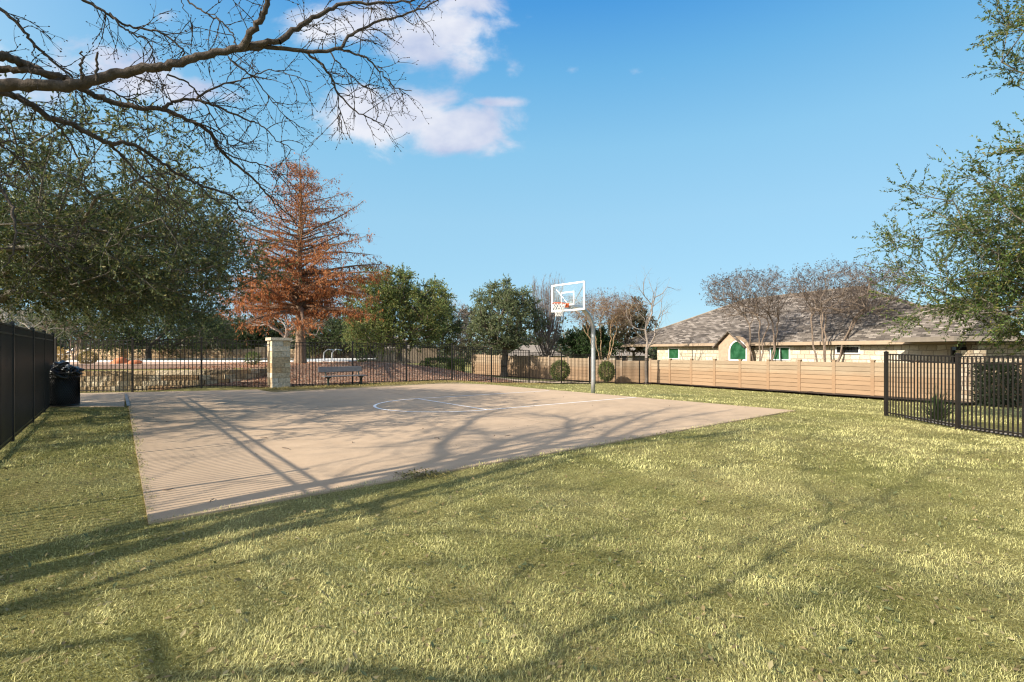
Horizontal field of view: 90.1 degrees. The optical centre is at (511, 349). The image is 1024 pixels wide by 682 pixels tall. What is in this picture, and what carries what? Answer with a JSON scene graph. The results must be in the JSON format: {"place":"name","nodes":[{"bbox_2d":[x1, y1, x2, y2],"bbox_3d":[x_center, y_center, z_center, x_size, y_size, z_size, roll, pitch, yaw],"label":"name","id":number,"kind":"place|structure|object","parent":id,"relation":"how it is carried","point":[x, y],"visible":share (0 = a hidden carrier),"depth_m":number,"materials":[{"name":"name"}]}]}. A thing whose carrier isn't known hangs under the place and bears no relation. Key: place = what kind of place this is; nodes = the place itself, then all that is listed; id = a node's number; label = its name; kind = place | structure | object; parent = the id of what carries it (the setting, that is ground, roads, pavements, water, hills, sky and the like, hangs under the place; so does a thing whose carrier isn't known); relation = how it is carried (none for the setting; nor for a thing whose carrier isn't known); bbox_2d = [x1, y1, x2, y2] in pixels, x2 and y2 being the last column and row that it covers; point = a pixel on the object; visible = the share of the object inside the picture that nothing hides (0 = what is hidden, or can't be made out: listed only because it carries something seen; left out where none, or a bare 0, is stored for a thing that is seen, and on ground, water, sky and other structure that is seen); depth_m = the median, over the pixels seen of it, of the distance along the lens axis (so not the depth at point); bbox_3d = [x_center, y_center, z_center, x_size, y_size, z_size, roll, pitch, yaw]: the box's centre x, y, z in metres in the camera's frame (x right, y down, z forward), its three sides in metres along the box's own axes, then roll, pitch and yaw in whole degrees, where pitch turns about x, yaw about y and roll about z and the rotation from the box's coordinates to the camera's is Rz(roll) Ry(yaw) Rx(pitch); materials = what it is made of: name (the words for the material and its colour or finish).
{"place":"outdoors","nodes":[
{"label":"outdoors","id":0,"kind":"place"},
{"bbox_2d":[70,362,241,364],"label":"pool deck","id":1,"kind":"structure","parent":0,"point":[96,363],"depth_m":26.41,"materials":[{"name":"concrete"}]},
{"bbox_2d":[24,315,111,357],"bbox_3d":[-33.451,-1.125,38.950,5.704,3.748,5.291,0,0,-34],"label":"crape myrtle","id":2,"kind":"object","parent":1,"relation":"on","point":[86,333],"visible":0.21,"depth_m":38.83,"materials":[{"name":"brown plant"}]},
{"bbox_2d":[59,347,294,357],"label":"stone wall","id":3,"kind":"structure","parent":1,"relation":"on","point":[261,352],"depth_m":43.85,"materials":[{"name":"beige stone"}]},
{"bbox_2d":[57,358,375,361],"bbox_3d":[-34.900,0.693,34.800,50.200,0.075,9.200,0,0,0],"label":"pool coping","id":4,"kind":"object","parent":1,"relation":"on","point":[338,359],"visible":0.17,"depth_m":31.17,"materials":[{"name":"white paint"}]},
{"bbox_2d":[323,349,340,360],"bbox_3d":[-10.941,0.338,31.195,1.019,0.787,0.445,0,0,0],"label":"pool rail","id":5,"kind":"object","parent":4,"relation":"on","point":[331,355],"visible":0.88,"depth_m":31.00,"materials":[{"name":"silver metal"}]},
{"bbox_2d":[57,358,326,359],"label":"pool water","id":6,"kind":"structure","parent":0,"point":[187,358],"depth_m":37.88,"materials":[{"name":"teal liquid"}]},
{"bbox_2d":[0,357,1023,681],"bbox_3d":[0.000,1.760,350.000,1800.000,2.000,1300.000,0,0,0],"label":"lawn ground","id":7,"kind":"structure","parent":0,"point":[516,541],"depth_m":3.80,"materials":[{"name":"plant"}]},
{"bbox_2d":[0,321,54,449],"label":"metal fence","id":8,"kind":"object","parent":7,"relation":"on","point":[26,358],"visible":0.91,"depth_m":9.44,"materials":[{"name":"black metal"}]},
{"bbox_2d":[0,300,68,348],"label":"live oak","id":9,"kind":"object","parent":7,"relation":"on","point":[62,342],"visible":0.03,"depth_m":51.00,"materials":[{"name":"green plant"}]},
{"bbox_2d":[0,307,77,343],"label":"bare tree","id":10,"kind":"object","parent":7,"relation":"on","point":[37,325],"visible":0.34,"depth_m":34.02,"materials":[{"name":"brown plant"}]},
{"bbox_2d":[75,350,97,363],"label":"round shrub","id":11,"kind":"object","parent":7,"relation":"on","point":[88,357],"visible":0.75,"depth_m":25.88,"materials":[{"name":"green plant"}]},
{"bbox_2d":[110,357,130,363],"bbox_3d":[-20.036,0.683,26.215,0.995,0.648,0.773,0,0,0],"label":"boulder","id":12,"kind":"object","parent":7,"relation":"on","point":[121,360],"visible":0.4,"depth_m":25.97,"materials":[{"name":"brown stone"}]},
{"bbox_2d":[4,278,249,358],"bbox_3d":[-28.776,-2.578,40.267,14.744,7.451,13.305,0,0,0],"label":"live oak","id":13,"kind":"object","parent":7,"relation":"on","point":[182,329],"visible":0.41,"depth_m":38.01,"materials":[{"name":"green plant"}]},
{"bbox_2d":[128,360,141,363],"bbox_3d":[-18.907,0.701,25.546,0.714,0.400,0.591,0,0,0],"label":"boulder","id":14,"kind":"object","parent":7,"relation":"on","point":[137,362],"visible":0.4,"depth_m":25.49,"materials":[{"name":"brown stone"}]},
{"bbox_2d":[0,62,302,345],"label":"live oak","id":15,"kind":"object","parent":7,"relation":"on","point":[141,272],"visible":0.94,"depth_m":10.25,"materials":[{"name":"green plant"}]},
{"bbox_2d":[55,389,268,406],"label":"walkway","id":16,"kind":"structure","parent":7,"relation":"on","point":[113,399],"depth_m":16.82,"materials":[{"name":"concrete"}]},
{"bbox_2d":[50,373,80,406],"bbox_3d":[-12.075,1.046,13.750,0.746,0.884,0.746,0,0,0],"label":"trash bin","id":17,"kind":"object","parent":16,"relation":"on","point":[64,392],"visible":0.69,"depth_m":13.53,"materials":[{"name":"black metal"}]},
{"bbox_2d":[50,360,84,378],"bbox_3d":[-12.033,0.573,13.781,0.869,0.583,0.850,0,0,-28],"label":"trash bag","id":18,"kind":"object","parent":17,"relation":"in","point":[61,366],"visible":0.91,"depth_m":13.58,"materials":[{"name":"black plastic"}]},
{"bbox_2d":[124,394,129,405],"bbox_3d":[-11.578,1.490,15.381,0.070,0.020,4.557,0,0,-38],"label":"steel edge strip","id":19,"kind":"object","parent":16,"relation":"on","point":[127,400],"visible":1,"depth_m":14.92,"materials":[{"name":"grey metal"}]},
{"bbox_2d":[54,337,269,391],"bbox_3d":[-12.562,0.583,18.821,6.934,2.134,0.411,0,0,-22],"label":"metal fence","id":20,"kind":"object","parent":7,"relation":"on","point":[201,385],"visible":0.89,"depth_m":18.64,"materials":[{"name":"metal"}]},
{"bbox_2d":[80,368,267,391],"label":"retaining wall","id":21,"kind":"structure","parent":7,"relation":"on","point":[151,378],"depth_m":19.29,"materials":[{"name":"stone"}]},
{"bbox_2d":[174,313,253,348],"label":"live oak","id":22,"kind":"object","parent":7,"relation":"on","point":[185,336],"visible":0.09,"depth_m":60.60,"materials":[{"name":"green plant"}]},
{"bbox_2d":[0,0,455,300],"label":"bare shade tree","id":23,"kind":"object","parent":7,"relation":"on","point":[60,82],"visible":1,"depth_m":4.67,"materials":[{"name":"brown plant"}]},
{"bbox_2d":[217,312,291,348],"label":"live oak","id":24,"kind":"object","parent":7,"relation":"on","point":[255,335],"visible":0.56,"depth_m":50.68,"materials":[{"name":"green plant"}]},
{"bbox_2d":[265,337,291,387],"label":"stone pillar","id":25,"kind":"structure","parent":7,"relation":"on","point":[278,361],"depth_m":20.19,"materials":[{"name":"beige stone"}]},
{"bbox_2d":[230,299,335,345],"bbox_3d":[-13.659,-2.131,30.959,6.434,5.882,5.062,0,0,0],"label":"bare tree","id":26,"kind":"object","parent":7,"relation":"on","point":[287,333],"visible":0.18,"depth_m":30.69,"materials":[{"name":"brown plant"}]},
{"bbox_2d":[72,362,523,389],"bbox_3d":[-15.119,1.307,24.472,32.391,1.154,12.487,0,0,-29],"label":"mulch bed","id":27,"kind":"object","parent":7,"relation":"on","point":[292,378],"visible":0.42,"depth_m":24.31,"materials":[{"name":"brown soil"}]},
{"bbox_2d":[57,346,68,361],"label":"ornamental grass","id":28,"kind":"object","parent":27,"relation":"on","point":[58,354],"depth_m":24.03,"materials":[{"name":"beige plant"}]},
{"bbox_2d":[243,351,261,364],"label":"plant","id":29,"kind":"object","parent":27,"relation":"on","point":[249,356],"visible":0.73,"depth_m":24.38,"materials":[{"name":"green plant"}]},
{"bbox_2d":[194,150,391,363],"bbox_3d":[-11.478,-4.628,26.771,10.623,11.078,10.751,0,0,0],"label":"bald cypress","id":30,"kind":"object","parent":27,"relation":"on","point":[316,290],"visible":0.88,"depth_m":26.15,"materials":[{"name":"orange plant"}]},
{"bbox_2d":[355,351,366,361],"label":"plant","id":31,"kind":"object","parent":27,"relation":"on","point":[359,357],"visible":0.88,"depth_m":29.94,"materials":[{"name":"green plant"}]},
{"bbox_2d":[338,259,456,361],"bbox_3d":[-8.236,-2.696,36.445,8.279,7.060,7.756,0,0,-16],"label":"live oak","id":32,"kind":"object","parent":27,"relation":"on","point":[394,299],"visible":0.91,"depth_m":34.86,"materials":[{"name":"green plant"}]},
{"bbox_2d":[288,313,378,357],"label":"live oak","id":33,"kind":"object","parent":7,"relation":"on","point":[332,335],"visible":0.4,"depth_m":40.76,"materials":[{"name":"green plant"}]},
{"bbox_2d":[61,317,660,365],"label":"treeline","id":34,"kind":"object","parent":7,"relation":"on","point":[652,352],"visible":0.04,"depth_m":86.42,"materials":[{"name":"green plant"}]},
{"bbox_2d":[310,348,436,363],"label":"wood fence","id":35,"kind":"object","parent":7,"relation":"on","point":[390,356],"visible":0.28,"depth_m":47.72,"materials":[{"name":"brown wood"}]},
{"bbox_2d":[370,316,401,347],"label":"live oak","id":36,"kind":"object","parent":7,"relation":"on","point":[389,335],"visible":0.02,"depth_m":55.84,"materials":[{"name":"green plant"}]},
{"bbox_2d":[249,380,552,391],"bbox_3d":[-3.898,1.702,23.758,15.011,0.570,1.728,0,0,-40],"label":"verge grass","id":37,"kind":"structure","parent":7,"relation":"on","point":[354,385],"depth_m":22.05,"materials":[{"name":"green plant"}]},
{"bbox_2d":[318,366,366,385],"bbox_3d":[-7.089,1.126,21.462,1.900,0.847,0.575,0,0,-40],"label":"park bench","id":38,"kind":"object","parent":37,"relation":"on","point":[341,369],"visible":0.87,"depth_m":21.54,"materials":[{"name":"metal"}]},
{"bbox_2d":[393,468,452,481],"bbox_3d":[-1.054,1.488,6.069,0.751,0.123,0.725,0,0,39],"label":"grass tuft","id":39,"kind":"object","parent":7,"relation":"on","point":[417,475],"visible":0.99,"depth_m":6.09,"materials":[{"name":"green plant"}]},
{"bbox_2d":[404,293,464,355],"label":"live oak","id":40,"kind":"object","parent":7,"relation":"on","point":[454,328],"visible":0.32,"depth_m":49.70,"materials":[{"name":"green plant"}]},
{"bbox_2d":[424,357,453,368],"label":"clipped hedge","id":41,"kind":"object","parent":7,"relation":"on","point":[436,360],"visible":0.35,"depth_m":36.59,"materials":[{"name":"green plant"}]},
{"bbox_2d":[437,290,472,358],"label":"tree","id":42,"kind":"object","parent":7,"relation":"on","point":[459,312],"visible":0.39,"depth_m":51.98,"materials":[{"name":"brown plant"}]},
{"bbox_2d":[447,358,465,372],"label":"clipped hedge","id":43,"kind":"object","parent":7,"relation":"on","point":[449,362],"visible":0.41,"depth_m":36.22,"materials":[{"name":"green plant"}]},
{"bbox_2d":[128,384,794,524],"bbox_3d":[-2.672,1.569,14.226,13.049,0.142,14.612,0,0,-39],"label":"court","id":44,"kind":"object","parent":7,"relation":"on","point":[223,465],"visible":0.76,"depth_m":9.26,"materials":[{"name":"concrete"}]},
{"bbox_2d":[131,397,637,440],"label":"court joints","id":45,"kind":"object","parent":44,"relation":"on","point":[423,417],"visible":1,"depth_m":10.66,"materials":[{"name":"grey concrete"}]},
{"bbox_2d":[373,391,633,411],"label":"court lines","id":46,"kind":"object","parent":44,"relation":"on","point":[468,406],"visible":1,"depth_m":13.95,"materials":[{"name":"paint"}]},
{"bbox_2d":[291,341,648,385],"bbox_3d":[0.382,1.103,28.428,24.400,2.954,0.650,0,0,-40],"label":"metal fence","id":47,"kind":"object","parent":7,"relation":"on","point":[646,369],"visible":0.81,"depth_m":26.70,"materials":[{"name":"metal"}]},
{"bbox_2d":[450,304,494,370],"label":"live oak","id":48,"kind":"object","parent":7,"relation":"on","point":[465,340],"visible":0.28,"depth_m":57.12,"materials":[{"name":"green plant"}]},
{"bbox_2d":[463,273,550,376],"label":"live oak","id":49,"kind":"object","parent":7,"relation":"on","point":[511,305],"visible":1,"depth_m":43.02,"materials":[{"name":"green plant"}]},
{"bbox_2d":[0,361,1023,681],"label":"fallen leaves","id":50,"kind":"object","parent":7,"relation":"on","point":[560,661],"depth_m":3.30,"materials":[{"name":"brown plant"}]},
{"bbox_2d":[473,353,590,380],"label":"fence","id":51,"kind":"object","parent":7,"relation":"on","point":[477,364],"visible":0.52,"depth_m":44.13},
{"bbox_2d":[508,345,563,356],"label":"distant house","id":52,"kind":"structure","parent":7,"relation":"on","point":[531,348],"depth_m":71.72,"materials":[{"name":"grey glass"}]},
{"bbox_2d":[522,273,568,356],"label":"bare pear tree","id":53,"kind":"object","parent":7,"relation":"on","point":[546,306],"visible":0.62,"depth_m":46.69,"materials":[{"name":"brown plant"}]},
{"bbox_2d":[547,360,570,380],"bbox_3d":[3.206,1.467,35.598,1.804,1.608,1.432,0,0,0],"label":"round shrub","id":54,"kind":"object","parent":7,"relation":"on","point":[556,371],"visible":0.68,"depth_m":35.35,"materials":[{"name":"green plant"}]},
{"bbox_2d":[478,374,650,383],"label":"fence base bed","id":55,"kind":"object","parent":7,"relation":"on","point":[565,379],"visible":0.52,"depth_m":40.33,"materials":[{"name":"brown soil"}]},
{"bbox_2d":[597,361,614,381],"bbox_3d":[6.848,1.573,37.001,1.330,1.723,1.326,0,0,-28],"label":"round shrub","id":56,"kind":"object","parent":55,"relation":"on","point":[606,371],"visible":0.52,"depth_m":36.77,"materials":[{"name":"green plant"}]},
{"bbox_2d":[551,281,594,392],"bbox_3d":[2.104,-0.298,17.262,1.538,3.859,1.516,0,0,4],"label":"basketball goal","id":57,"kind":"object","parent":7,"relation":"on","point":[570,306],"visible":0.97,"depth_m":17.54,"materials":[{"name":"metal"}]},
{"bbox_2d":[557,322,624,359],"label":"holly tree","id":58,"kind":"object","parent":7,"relation":"on","point":[576,341],"visible":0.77,"depth_m":45.45,"materials":[{"name":"green plant"}]},
{"bbox_2d":[559,287,650,359],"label":"crape myrtle","id":59,"kind":"object","parent":7,"relation":"on","point":[589,307],"visible":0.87,"depth_m":44.12,"materials":[{"name":"brown plant"}]},
{"bbox_2d":[598,294,646,358],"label":"crape myrtle","id":60,"kind":"object","parent":7,"relation":"on","point":[608,313],"visible":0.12,"depth_m":51.83,"materials":[{"name":"brown plant"}]},
{"bbox_2d":[596,358,649,382],"bbox_3d":[8.215,1.638,38.498,4.397,2.076,0.200,0,0,13],"label":"fence","id":61,"kind":"object","parent":7,"relation":"on","point":[636,371],"visible":0.41,"depth_m":38.31,"materials":[{"name":"beige wood"}]},
{"bbox_2d":[607,347,648,360],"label":"distant house","id":62,"kind":"structure","parent":7,"relation":"on","point":[642,355],"depth_m":68.55,"materials":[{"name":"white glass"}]},
{"bbox_2d":[635,356,644,360],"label":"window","id":63,"kind":"structure","parent":62,"relation":"in","point":[637,359],"depth_m":68.31,"materials":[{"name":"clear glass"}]},
{"bbox_2d":[605,296,657,360],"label":"bare tree","id":64,"kind":"object","parent":7,"relation":"on","point":[623,331],"visible":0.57,"depth_m":48.36,"materials":[{"name":"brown plant"}]},
{"bbox_2d":[619,268,682,383],"bbox_3d":[9.873,-1.821,36.480,4.309,8.668,5.036,0,0,37],"label":"bare tree","id":65,"kind":"object","parent":7,"relation":"on","point":[649,317],"visible":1,"depth_m":36.33,"materials":[{"name":"grey plant"}]},
{"bbox_2d":[699,264,814,360],"bbox_3d":[15.266,-1.415,32.150,6.975,7.792,5.780,0,0,0],"label":"crape myrtle","id":66,"kind":"object","parent":7,"relation":"on","point":[758,300],"visible":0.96,"depth_m":31.76,"materials":[{"name":"brown plant"}]},
{"bbox_2d":[649,382,973,402],"bbox_3d":[14.327,2.282,29.698,2.917,0.281,19.588,0,0,-31],"label":"planting bed","id":67,"kind":"object","parent":7,"relation":"on","point":[817,393],"visible":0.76,"depth_m":26.72,"materials":[{"name":"brown soil"}]},
{"bbox_2d":[803,391,824,394],"bbox_3d":[15.867,2.348,26.985,1.153,0.315,0.896,0,0,0],"label":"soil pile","id":68,"kind":"object","parent":67,"relation":"on","point":[811,393],"visible":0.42,"depth_m":26.70,"materials":[{"name":"brown soil"}]},
{"bbox_2d":[969,359,1021,407],"bbox_3d":[19.707,1.376,20.813,1.534,2.006,1.304,0,0,0],"label":"evergreen hedge","id":69,"kind":"object","parent":67,"relation":"on","point":[1005,385],"visible":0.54,"depth_m":20.48,"materials":[{"name":"green plant"}]},
{"bbox_2d":[615,286,1019,362],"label":"stone house","id":70,"kind":"structure","parent":7,"relation":"on","point":[708,336],"depth_m":32.29,"materials":[{"name":"stone"}]},
{"bbox_2d":[668,348,678,358],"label":"window","id":71,"kind":"structure","parent":70,"relation":"in","point":[673,353],"depth_m":42.08,"materials":[{"name":"green glass"}]},
{"bbox_2d":[726,336,750,360],"bbox_3d":[15.435,-0.085,34.965,0.090,1.675,2.081,0,0,-23],"label":"arched window","id":72,"kind":"structure","parent":70,"relation":"in","point":[735,351],"depth_m":35.02,"materials":[{"name":"green glass"}]},
{"bbox_2d":[770,347,789,359],"bbox_3d":[17.176,0.240,32.786,0.060,0.865,1.472,0,0,-23],"label":"window","id":73,"kind":"structure","parent":70,"relation":"in","point":[782,353],"depth_m":32.70,"materials":[{"name":"green glass"}]},
{"bbox_2d":[835,346,859,353],"bbox_3d":[18.869,0.007,28.755,0.060,0.464,1.387,0,0,-23],"label":"window","id":74,"kind":"structure","parent":70,"relation":"in","point":[846,349],"depth_m":28.68,"materials":[{"name":"white paint"}]},
{"bbox_2d":[649,358,1021,406],"bbox_3d":[15.713,1.561,29.580,0.200,2.232,20.210,0,0,-33],"label":"wooden fence","id":75,"kind":"object","parent":7,"relation":"on","point":[856,378],"visible":0.73,"depth_m":28.91,"materials":[{"name":"beige wood"}]},
{"bbox_2d":[769,249,930,361],"bbox_3d":[18.773,-1.506,28.799,8.065,7.984,6.694,0,0,0],"label":"crape myrtle","id":76,"kind":"object","parent":7,"relation":"on","point":[863,293],"visible":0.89,"depth_m":28.39,"materials":[{"name":"brown plant"}]},
{"bbox_2d":[852,0,1023,374],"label":"live oak","id":77,"kind":"object","parent":7,"relation":"on","point":[1005,264],"visible":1,"depth_m":12.44,"materials":[{"name":"green plant"}]},
{"bbox_2d":[913,383,966,420],"bbox_3d":[10.010,1.217,12.062,1.435,0.890,1.412,0,0,-44],"label":"strap leaf plant","id":78,"kind":"object","parent":7,"relation":"on","point":[936,406],"visible":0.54,"depth_m":12.02,"materials":[{"name":"green plant"}]},
{"bbox_2d":[884,351,1023,437],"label":"metal fence","id":79,"kind":"object","parent":7,"relation":"on","point":[887,384],"visible":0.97,"depth_m":10.42,"materials":[{"name":"metal"}]},
{"bbox_2d":[891,336,1023,404],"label":"stone wing","id":80,"kind":"structure","parent":7,"relation":"on","point":[970,341],"depth_m":22.60,"materials":[{"name":"beige stone"}]},
{"bbox_2d":[906,417,1021,436],"bbox_3d":[9.754,1.576,8.142,0.740,0.152,8.305,0,0,-2],"label":"gravel strip","id":81,"kind":"object","parent":7,"relation":"on","point":[966,427],"visible":0.34,"depth_m":10.69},
{"bbox_2d":[0,0,1023,348],"label":"sky","id":82,"kind":"structure","parent":0,"point":[601,144],"materials":[{"name":"blue"}]},
{"bbox_2d":[490,376,588,382],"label":"curved path","id":83,"kind":"structure","parent":0,"point":[541,381],"depth_m":31.62,"materials":[{"name":"concrete"}]}
]}

